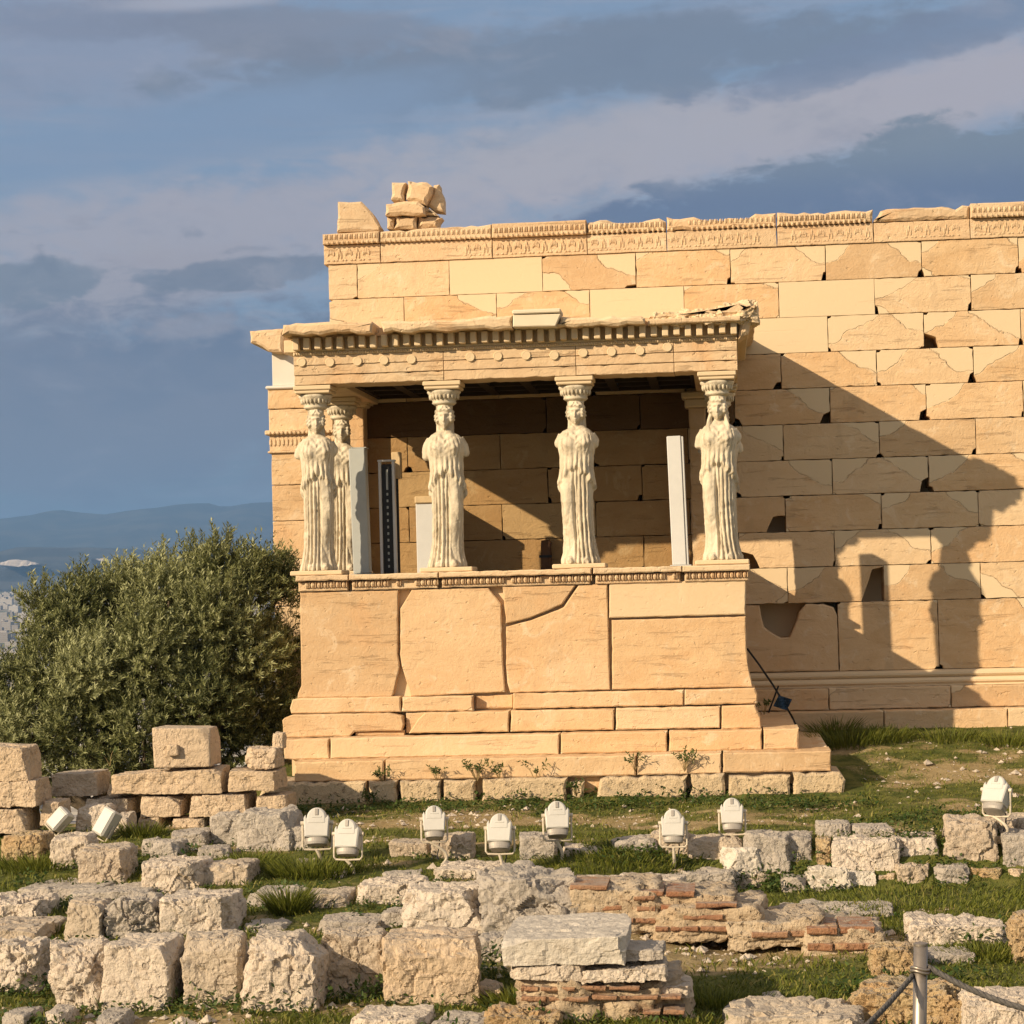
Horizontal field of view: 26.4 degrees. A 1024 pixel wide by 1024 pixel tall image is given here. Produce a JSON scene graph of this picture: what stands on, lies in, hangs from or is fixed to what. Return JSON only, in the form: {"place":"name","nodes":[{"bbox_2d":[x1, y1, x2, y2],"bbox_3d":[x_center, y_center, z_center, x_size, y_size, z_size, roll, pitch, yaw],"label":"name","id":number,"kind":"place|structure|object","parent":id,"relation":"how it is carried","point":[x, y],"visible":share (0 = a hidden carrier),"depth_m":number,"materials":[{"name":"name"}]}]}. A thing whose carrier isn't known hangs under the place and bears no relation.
{"place":"outdoors","nodes":[
{"label":"outdoors","id":0,"kind":"place"},
{"bbox_2d":[0,547,224,591],"bbox_3d":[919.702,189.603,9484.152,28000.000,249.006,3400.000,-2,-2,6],"label":"hills","id":1,"kind":"structure","parent":0,"point":[54,560],"depth_m":9298.83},
{"bbox_2d":[0,502,276,557],"bbox_3d":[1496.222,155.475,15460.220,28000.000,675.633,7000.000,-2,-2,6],"label":"mountains","id":2,"kind":"structure","parent":0,"point":[140,528],"depth_m":14871.15,"materials":[{"name":"blue"}]},
{"bbox_2d":[0,591,278,742],"bbox_3d":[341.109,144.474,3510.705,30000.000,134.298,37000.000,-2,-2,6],"label":"valley","id":3,"kind":"structure","parent":0,"point":[7,610],"depth_m":5562.38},
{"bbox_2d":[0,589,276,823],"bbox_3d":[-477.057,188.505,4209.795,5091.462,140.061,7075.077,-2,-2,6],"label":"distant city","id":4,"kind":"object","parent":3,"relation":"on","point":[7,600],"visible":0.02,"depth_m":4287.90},
{"bbox_2d":[0,726,1023,1023],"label":"ground","id":5,"kind":"structure","parent":0,"point":[846,762],"depth_m":23.28,"materials":[{"name":"plant"}]},
{"bbox_2d":[0,806,41,833],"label":"wall block","id":6,"kind":"structure","parent":5,"relation":"on","point":[13,820],"depth_m":24.14,"materials":[{"name":"stone"}]},
{"bbox_2d":[0,776,51,807],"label":"stone block","id":7,"kind":"structure","parent":6,"relation":"on","point":[33,792],"depth_m":24.16,"materials":[{"name":"stone"}]},
{"bbox_2d":[0,743,41,781],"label":"stone block","id":8,"kind":"structure","parent":7,"relation":"on","point":[20,762],"depth_m":24.21,"materials":[{"name":"stone"}]},
{"bbox_2d":[1,830,53,862],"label":"stone block","id":9,"kind":"structure","parent":5,"relation":"on","point":[34,842],"depth_m":22.62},
{"bbox_2d":[0,935,58,992],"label":"stone block","id":10,"kind":"structure","parent":5,"relation":"on","point":[21,955],"depth_m":16.89,"materials":[{"name":"beige stone"}]},
{"bbox_2d":[0,890,60,917],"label":"stone block","id":11,"kind":"structure","parent":5,"relation":"on","point":[30,903],"depth_m":20.28,"materials":[{"name":"beige stone"}]},
{"bbox_2d":[0,916,66,938],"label":"stone block","id":12,"kind":"structure","parent":5,"relation":"on","point":[30,927],"depth_m":19.16,"materials":[{"name":"beige stone"}]},
{"bbox_2d":[18,877,116,901],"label":"stone block","id":13,"kind":"structure","parent":5,"relation":"on","point":[65,888],"depth_m":21.21,"materials":[{"name":"grey stone"}]},
{"bbox_2d":[49,831,98,868],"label":"stone block","id":14,"kind":"structure","parent":5,"relation":"on","point":[66,848],"depth_m":22.22,"materials":[{"name":"beige stone"}]},
{"bbox_2d":[47,935,109,1011],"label":"stone block","id":15,"kind":"structure","parent":5,"relation":"on","point":[75,974],"depth_m":16.36,"materials":[{"name":"beige stone"}]},
{"bbox_2d":[64,895,112,940],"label":"stone block","id":16,"kind":"structure","parent":5,"relation":"on","point":[85,913],"depth_m":18.99,"materials":[{"name":"beige stone"}]},
{"bbox_2d":[75,802,117,831],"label":"stone block","id":17,"kind":"object","parent":5,"relation":"on","point":[88,815],"depth_m":24.52,"materials":[{"name":"beige stone"}]},
{"bbox_2d":[86,794,141,812],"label":"wall block","id":18,"kind":"structure","parent":17,"relation":"on","point":[127,802],"depth_m":24.98,"materials":[{"name":"beige stone"}]},
{"bbox_2d":[51,769,110,796],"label":"stone block","id":19,"kind":"structure","parent":18,"relation":"on","point":[85,782],"depth_m":24.95,"materials":[{"name":"grey stone"}]},
{"bbox_2d":[92,806,121,840],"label":"floodlight","id":20,"kind":"object","parent":5,"relation":"on","point":[107,823],"visible":0.85,"depth_m":23.86,"materials":[{"name":"white metal"}]},
{"bbox_2d":[78,841,137,882],"bbox_3d":[-4.040,3.526,21.820,0.513,0.428,0.679,-2,-2,3],"label":"stone block","id":21,"kind":"object","parent":5,"relation":"on","point":[101,862],"depth_m":21.52,"materials":[{"name":"beige stone"}]},
{"bbox_2d":[69,882,154,901],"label":"stone block","id":22,"kind":"structure","parent":5,"relation":"on","point":[114,891],"depth_m":20.89,"materials":[{"name":"grey stone"}]},
{"bbox_2d":[96,1006,134,1023],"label":"stone block","id":23,"kind":"object","parent":5,"relation":"on","point":[117,1015],"depth_m":15.69,"materials":[{"name":"grey stone"}]},
{"bbox_2d":[102,889,163,939],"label":"stone block","id":24,"kind":"structure","parent":5,"relation":"on","point":[134,911],"depth_m":19.03,"materials":[{"name":"grey stone"}]},
{"bbox_2d":[100,931,184,1012],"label":"stone block","id":25,"kind":"structure","parent":5,"relation":"on","point":[138,966],"depth_m":16.23,"materials":[{"name":"beige stone"}]},
{"bbox_2d":[0,517,300,827],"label":"olive tree","id":26,"kind":"object","parent":5,"relation":"on","point":[107,678],"visible":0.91,"depth_m":28.10,"materials":[{"name":"green plant"}]},
{"bbox_2d":[138,817,170,829],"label":"wall block","id":27,"kind":"structure","parent":5,"relation":"on","point":[162,820],"depth_m":24.78,"materials":[{"name":"stone"}]},
{"bbox_2d":[140,794,192,816],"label":"stone block","id":28,"kind":"structure","parent":27,"relation":"on","point":[168,805],"depth_m":24.78,"materials":[{"name":"stone"}]},
{"bbox_2d":[107,764,229,795],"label":"stone block","id":29,"kind":"structure","parent":28,"relation":"on","point":[199,780],"depth_m":24.79,"materials":[{"name":"stone"}]},
{"bbox_2d":[152,725,220,767],"bbox_3d":[-3.743,2.688,25.041,0.676,0.460,0.618,-2,-2,6],"label":"dressed block","id":30,"kind":"object","parent":29,"relation":"on","point":[178,746],"depth_m":24.81,"materials":[{"name":"stone"}]},
{"bbox_2d":[149,838,189,857],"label":"stone block","id":31,"kind":"object","parent":5,"relation":"on","point":[169,847],"depth_m":22.51,"materials":[{"name":"grey stone"}]},
{"bbox_2d":[141,855,214,894],"bbox_3d":[-3.285,3.587,21.358,0.656,0.405,0.747,-2,-2,12],"label":"stone block","id":32,"kind":"object","parent":5,"relation":"on","point":[164,874],"depth_m":21.06,"materials":[{"name":"beige stone"}]},
{"bbox_2d":[158,888,246,934],"bbox_3d":[-2.743,3.601,19.376,0.681,0.471,0.766,-2,-2,5],"label":"stone block","id":33,"kind":"object","parent":5,"relation":"on","point":[183,911],"depth_m":19.05,"materials":[{"name":"beige stone"}]},
{"bbox_2d":[180,929,249,1005],"bbox_3d":[-2.225,3.478,16.472,0.514,0.624,0.558,-2,-2,1],"label":"stone block","id":34,"kind":"object","parent":5,"relation":"on","point":[213,960],"depth_m":16.22,"materials":[{"name":"beige stone"}]},
{"bbox_2d":[189,790,256,817],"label":"stone block","id":35,"kind":"structure","parent":5,"relation":"on","point":[205,805],"depth_m":24.71,"materials":[{"name":"stone"}]},
{"bbox_2d":[228,766,287,791],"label":"stone block","id":36,"kind":"structure","parent":35,"relation":"on","point":[242,779],"depth_m":24.70,"materials":[{"name":"stone"}]},
{"bbox_2d":[245,745,284,769],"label":"stone block","id":37,"kind":"object","parent":36,"relation":"on","point":[258,757],"depth_m":24.79,"materials":[{"name":"stone"}]},
{"bbox_2d":[210,809,239,844],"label":"stone block","id":38,"kind":"object","parent":5,"relation":"on","point":[223,827],"depth_m":23.43,"materials":[{"name":"grey stone"}]},
{"bbox_2d":[201,858,260,886],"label":"stone block","id":39,"kind":"object","parent":5,"relation":"on","point":[222,871],"depth_m":21.20,"materials":[{"name":"beige stone"}]},
{"bbox_2d":[236,804,303,851],"bbox_3d":[-2.534,3.386,23.127,0.672,0.538,0.770,-2,-2,12],"label":"stone block","id":40,"kind":"object","parent":5,"relation":"on","point":[263,827],"depth_m":22.80,"materials":[{"name":"grey stone"}]},
{"bbox_2d":[256,791,296,808],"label":"wall block","id":41,"kind":"structure","parent":5,"relation":"on","point":[276,800],"depth_m":24.69,"materials":[{"name":"stone"}]},
{"bbox_2d":[240,928,329,1011],"bbox_3d":[-1.697,3.457,16.231,0.619,0.657,0.674,-2,-2,7],"label":"stone block","id":42,"kind":"object","parent":5,"relation":"on","point":[287,962],"depth_m":15.95,"materials":[{"name":"beige stone"}]},
{"bbox_2d":[300,808,333,860],"bbox_3d":[-1.943,3.320,22.093,0.389,0.651,0.236,-2,-2,1],"label":"floodlight","id":43,"kind":"object","parent":5,"relation":"on","point":[316,824],"visible":0.81,"depth_m":22.03,"materials":[{"name":"white metal"}]},
{"bbox_2d":[310,886,356,907],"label":"stone block","id":44,"kind":"object","parent":5,"relation":"on","point":[343,896],"depth_m":20.02,"materials":[{"name":"beige stone"}]},
{"bbox_2d":[332,819,363,873],"bbox_3d":[-1.578,3.344,21.445,0.381,0.654,0.224,-2,-2,10],"label":"floodlight","id":45,"kind":"object","parent":5,"relation":"on","point":[347,834],"visible":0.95,"depth_m":21.39,"materials":[{"name":"white metal"}]},
{"bbox_2d":[317,912,381,931],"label":"stone block","id":46,"kind":"object","parent":5,"relation":"on","point":[344,920],"depth_m":19.25,"materials":[{"name":"grey stone"}]},
{"bbox_2d":[321,925,387,998],"bbox_3d":[-1.196,3.479,16.693,0.515,0.601,0.537,-1,-2,0],"label":"stone block","id":47,"kind":"object","parent":5,"relation":"on","point":[354,951],"depth_m":16.47,"materials":[{"name":"beige stone"}]},
{"bbox_2d":[356,874,428,904],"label":"stone block","id":48,"kind":"object","parent":5,"relation":"on","point":[387,888],"depth_m":20.08,"materials":[{"name":"beige stone"}]},
{"bbox_2d":[350,1004,435,1023],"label":"stone block","id":49,"kind":"object","parent":5,"relation":"on","point":[383,1014],"depth_m":15.33,"materials":[{"name":"beige stone"}]},
{"bbox_2d":[388,838,430,856],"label":"stone block","id":50,"kind":"object","parent":5,"relation":"on","point":[403,847],"depth_m":22.34,"materials":[{"name":"beige stone"}]},
{"bbox_2d":[380,925,481,1006],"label":"stone block","id":51,"kind":"structure","parent":5,"relation":"on","point":[424,962],"depth_m":16.11,"materials":[{"name":"stone"}]},
{"bbox_2d":[419,806,448,863],"bbox_3d":[-0.738,3.278,21.847,0.368,0.675,0.230,-1,-2,-1],"label":"floodlight","id":52,"kind":"object","parent":5,"relation":"on","point":[433,818],"visible":0.87,"depth_m":21.80,"materials":[{"name":"white metal"}]},
{"bbox_2d":[401,879,482,935],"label":"stone block","id":53,"kind":"structure","parent":5,"relation":"on","point":[454,904],"depth_m":18.76,"materials":[{"name":"beige stone"}]},
{"bbox_2d":[431,831,475,859],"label":"stone block","id":54,"kind":"structure","parent":5,"relation":"on","point":[460,843],"depth_m":22.07,"materials":[{"name":"grey stone"}]},
{"bbox_2d":[434,859,504,880],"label":"stone block","id":55,"kind":"structure","parent":5,"relation":"on","point":[468,868],"depth_m":21.16,"materials":[{"name":"beige stone"}]},
{"bbox_2d":[484,813,515,864],"bbox_3d":[-0.081,3.289,21.285,0.380,0.692,0.248,-2,-2,7],"label":"floodlight","id":56,"kind":"object","parent":5,"relation":"on","point":[499,829],"visible":0.81,"depth_m":21.23,"materials":[{"name":"white metal"}]},
{"bbox_2d":[0,783,1023,1023],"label":"ground weeds","id":57,"kind":"object","parent":5,"relation":"on","point":[904,816],"visible":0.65,"depth_m":21.59,"materials":[{"name":"green plant"}]},
{"bbox_2d":[484,1001,562,1023],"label":"stone block","id":58,"kind":"structure","parent":5,"relation":"on","point":[503,1013],"depth_m":15.18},
{"bbox_2d":[476,860,579,934],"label":"stone block","id":59,"kind":"structure","parent":5,"relation":"on","point":[508,893],"depth_m":18.60,"materials":[{"name":"grey stone"}]},
{"bbox_2d":[519,831,559,859],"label":"stone block","id":60,"kind":"object","parent":5,"relation":"on","point":[533,843],"depth_m":21.97,"materials":[{"name":"grey stone"}]},
{"bbox_2d":[541,801,572,859],"bbox_3d":[0.487,3.229,21.729,0.379,0.696,0.249,-1,-2,-1],"label":"floodlight","id":61,"kind":"object","parent":5,"relation":"on","point":[556,815],"visible":0.92,"depth_m":21.68,"materials":[{"name":"white metal"}]},
{"bbox_2d":[514,960,695,1023],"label":"brick footing","id":62,"kind":"object","parent":5,"relation":"on","point":[613,1000],"visible":0.55,"depth_m":15.41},
{"bbox_2d":[510,964,586,981],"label":"stone block","id":63,"kind":"structure","parent":62,"relation":"on","point":[555,972],"depth_m":15.42,"materials":[{"name":"beige stone"}]},
{"bbox_2d":[501,912,631,966],"bbox_3d":[0.426,3.124,15.981,0.903,0.225,1.182,-2,-2,6],"label":"marble slab","id":64,"kind":"object","parent":62,"relation":"on","point":[592,938],"depth_m":15.45,"materials":[{"name":"stone"}]},
{"bbox_2d":[581,956,668,984],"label":"stone block","id":65,"kind":"structure","parent":62,"relation":"on","point":[637,971],"depth_m":15.37,"materials":[{"name":"beige stone"}]},
{"bbox_2d":[626,940,665,961],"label":"stone block","id":66,"kind":"object","parent":65,"relation":"on","point":[646,950],"depth_m":15.49,"materials":[{"name":"grey stone"}]},
{"bbox_2d":[250,201,1023,804],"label":"ancient temple","id":67,"kind":"structure","parent":5,"relation":"on","point":[876,409],"depth_m":29.59,"materials":[{"name":"stone"}]},
{"bbox_2d":[290,385,349,575],"bbox_3d":[-2.444,-0.389,27.455,0.660,2.373,0.547,-2,-2,6],"label":"caryatid","id":68,"kind":"object","parent":67,"relation":"on","point":[316,451],"visible":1,"depth_m":27.26,"materials":[{"name":"stone"}]},
{"bbox_2d":[321,397,372,575],"bbox_3d":[-2.258,-0.335,29.225,0.660,2.373,0.547,-2,-2,6],"label":"caryatid","id":69,"kind":"object","parent":67,"relation":"on","point":[341,411],"visible":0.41,"depth_m":29.02,"materials":[{"name":"stone"}]},
{"bbox_2d":[337,202,383,232],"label":"marble block","id":70,"kind":"structure","parent":67,"relation":"attached to","point":[354,217],"depth_m":30.48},
{"bbox_2d":[349,447,374,573],"bbox_3d":[-1.944,-0.012,28.133,0.270,1.639,0.260,-2,-2,6],"label":"steel post","id":71,"kind":"object","parent":67,"relation":"on","point":[360,512],"visible":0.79,"depth_m":28.04,"materials":[{"name":"grey paint"}]},
{"bbox_2d":[377,459,397,573],"bbox_3d":[-1.607,0.063,28.248,0.231,1.478,0.110,-2,-2,6],"label":"slotted rail frame","id":72,"kind":"object","parent":67,"relation":"on","point":[388,519],"visible":0.94,"depth_m":28.23,"materials":[{"name":"black metal"}]},
{"bbox_2d":[394,217,418,231],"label":"marble block","id":73,"kind":"structure","parent":67,"relation":"on","point":[405,224],"depth_m":30.45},
{"bbox_2d":[385,201,427,218],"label":"marble block","id":74,"kind":"structure","parent":73,"relation":"on","point":[408,209],"depth_m":30.38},
{"bbox_2d":[415,496,433,572],"bbox_3d":[-1.102,0.318,29.679,0.302,1.038,0.920,-2,-2,6],"label":"display panel","id":75,"kind":"object","parent":67,"relation":"on","point":[424,515],"visible":0.4,"depth_m":29.25,"materials":[{"name":"white paint"}]},
{"bbox_2d":[420,380,476,572],"bbox_3d":[-0.821,-0.436,27.296,0.660,2.373,0.552,-2,-2,6],"label":"caryatid","id":76,"kind":"object","parent":67,"relation":"on","point":[445,450],"visible":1,"depth_m":27.10,"materials":[{"name":"stone"}]},
{"bbox_2d":[552,376,607,568],"bbox_3d":[0.819,-0.485,27.137,0.660,2.373,0.553,-2,-2,6],"label":"caryatid","id":77,"kind":"object","parent":67,"relation":"on","point":[576,442],"visible":1,"depth_m":26.95,"materials":[{"name":"stone"}]},
{"bbox_2d":[667,436,691,565],"bbox_3d":[2.106,-0.139,27.490,0.268,1.637,0.260,-2,-2,6],"label":"steel post","id":78,"kind":"object","parent":67,"relation":"on","point":[677,500],"visible":0.97,"depth_m":27.39,"materials":[{"name":"white paint"}]},
{"bbox_2d":[695,370,748,564],"bbox_3d":[2.567,-0.536,26.969,0.660,2.373,0.552,-2,-2,6],"label":"caryatid","id":79,"kind":"object","parent":67,"relation":"on","point":[718,438],"visible":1,"depth_m":26.78,"materials":[{"name":"stone"}]},
{"bbox_2d":[658,809,689,871],"bbox_3d":[1.648,3.286,21.726,0.371,0.658,0.207,-2,-2,9],"label":"floodlight","id":80,"kind":"object","parent":5,"relation":"on","point":[672,822],"visible":0.96,"depth_m":21.68,"materials":[{"name":"white metal"}]},
{"bbox_2d":[670,866,735,885],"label":"stone block","id":81,"kind":"structure","parent":5,"relation":"on","point":[701,874],"depth_m":21.41,"materials":[{"name":"grey stone"}]},
{"bbox_2d":[687,833,741,859],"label":"stone block","id":82,"kind":"object","parent":5,"relation":"on","point":[711,844],"depth_m":21.94,"materials":[{"name":"grey stone"}]},
{"bbox_2d":[569,872,885,955],"bbox_3d":[1.833,3.477,18.789,2.762,0.708,1.078,-2,-2,12],"label":"brick ruin","id":83,"kind":"object","parent":5,"relation":"on","point":[656,907],"visible":0.88,"depth_m":18.40,"materials":[{"name":"stone"}]},
{"bbox_2d":[717,798,746,836],"bbox_3d":[2.265,3.168,22.041,0.370,0.558,0.222,-2,-2,7],"label":"floodlight","id":84,"kind":"object","parent":5,"relation":"on","point":[731,810],"visible":0.88,"depth_m":21.99,"materials":[{"name":"white metal"}]},
{"bbox_2d":[720,846,762,877],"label":"stone block","id":85,"kind":"object","parent":5,"relation":"on","point":[740,860],"depth_m":21.70,"materials":[{"name":"white stone"}]},
{"bbox_2d":[743,829,790,873],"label":"stone block","id":86,"kind":"object","parent":5,"relation":"on","point":[771,846],"depth_m":21.74,"materials":[{"name":"grey stone"}]},
{"bbox_2d":[724,995,864,1023],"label":"stone block","id":87,"kind":"object","parent":5,"relation":"on","point":[782,1009],"depth_m":15.39,"materials":[{"name":"beige stone"}]},
{"bbox_2d":[788,830,812,861],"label":"stone block","id":88,"kind":"object","parent":5,"relation":"on","point":[800,842],"depth_m":21.82,"materials":[{"name":"grey stone"}]},
{"bbox_2d":[804,864,852,891],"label":"stone block","id":89,"kind":"object","parent":5,"relation":"on","point":[822,874],"depth_m":21.44,"materials":[{"name":"white stone"}]},
{"bbox_2d":[797,898,893,916],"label":"stone block","id":90,"kind":"structure","parent":5,"relation":"on","point":[845,908],"depth_m":20.20,"materials":[{"name":"grey stone"}]},
{"bbox_2d":[831,833,900,871],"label":"stone block","id":91,"kind":"structure","parent":5,"relation":"on","point":[864,852],"depth_m":21.60,"materials":[{"name":"beige stone"}]},
{"bbox_2d":[867,940,913,975],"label":"stone block","id":92,"kind":"structure","parent":5,"relation":"on","point":[894,957],"depth_m":17.26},
{"bbox_2d":[846,974,961,1023],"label":"stone block","id":93,"kind":"structure","parent":5,"relation":"on","point":[871,996],"depth_m":15.52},
{"bbox_2d":[895,862,928,883],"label":"stone block","id":94,"kind":"structure","parent":5,"relation":"on","point":[911,870],"depth_m":21.43,"materials":[{"name":"beige stone"}]},
{"bbox_2d":[891,831,938,855],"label":"stone block","id":95,"kind":"structure","parent":5,"relation":"on","point":[911,846],"depth_m":21.69,"materials":[{"name":"beige stone"}]},
{"bbox_2d":[910,942,930,1023],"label":"barrier post","id":96,"kind":"object","parent":5,"relation":"on","point":[920,970],"visible":1,"depth_m":8.22,"materials":[{"name":"metal"}]},
{"bbox_2d":[927,964,1023,1011],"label":"barrier rope","id":97,"kind":"object","parent":96,"relation":"attached to","point":[973,990],"visible":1,"depth_m":8.16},
{"bbox_2d":[928,946,974,963],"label":"stone block","id":98,"kind":"structure","parent":5,"relation":"on","point":[935,955],"depth_m":17.59,"materials":[{"name":"grey stone"}]},
{"bbox_2d":[933,863,969,883],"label":"stone block","id":99,"kind":"structure","parent":5,"relation":"on","point":[952,872],"depth_m":21.38,"materials":[{"name":"grey stone"}]},
{"bbox_2d":[903,910,1007,947],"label":"stone block","id":100,"kind":"structure","parent":5,"relation":"on","point":[920,926],"depth_m":18.24,"materials":[{"name":"beige stone"}]},
{"bbox_2d":[942,813,998,861],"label":"stone block","id":101,"kind":"structure","parent":5,"relation":"on","point":[972,836],"depth_m":21.62,"materials":[{"name":"beige stone"}]},
{"bbox_2d":[957,986,1023,1023],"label":"stone block","id":102,"kind":"structure","parent":5,"relation":"on","point":[975,1009],"depth_m":15.14,"materials":[{"name":"beige stone"}]},
{"bbox_2d":[980,776,1012,843],"bbox_3d":[4.844,2.972,21.785,0.333,0.666,0.331,-1,-2,-18],"label":"floodlight","id":103,"kind":"object","parent":5,"relation":"on","point":[997,793],"visible":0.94,"depth_m":21.72,"materials":[{"name":"white metal"}]},
{"bbox_2d":[1000,828,1023,866],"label":"stone block","id":104,"kind":"structure","parent":5,"relation":"on","point":[1012,842],"depth_m":21.49,"materials":[{"name":"grey stone"}]},
{"bbox_2d":[1005,909,1023,963],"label":"stone block","id":105,"kind":"structure","parent":5,"relation":"on","point":[1014,928],"depth_m":17.57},
{"bbox_2d":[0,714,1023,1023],"bbox_3d":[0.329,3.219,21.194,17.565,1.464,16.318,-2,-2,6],"label":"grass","id":106,"kind":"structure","parent":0,"point":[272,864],"depth_m":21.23,"materials":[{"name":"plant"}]},
{"bbox_2d":[0,0,1023,518],"label":"sky","id":107,"kind":"structure","parent":0,"point":[174,174],"materials":[{"name":"blue"}]},
{"bbox_2d":[2,727,1023,1023],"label":"gravel","id":108,"kind":"structure","parent":0,"point":[432,867],"depth_m":19.36,"materials":[{"name":"beige stone"}]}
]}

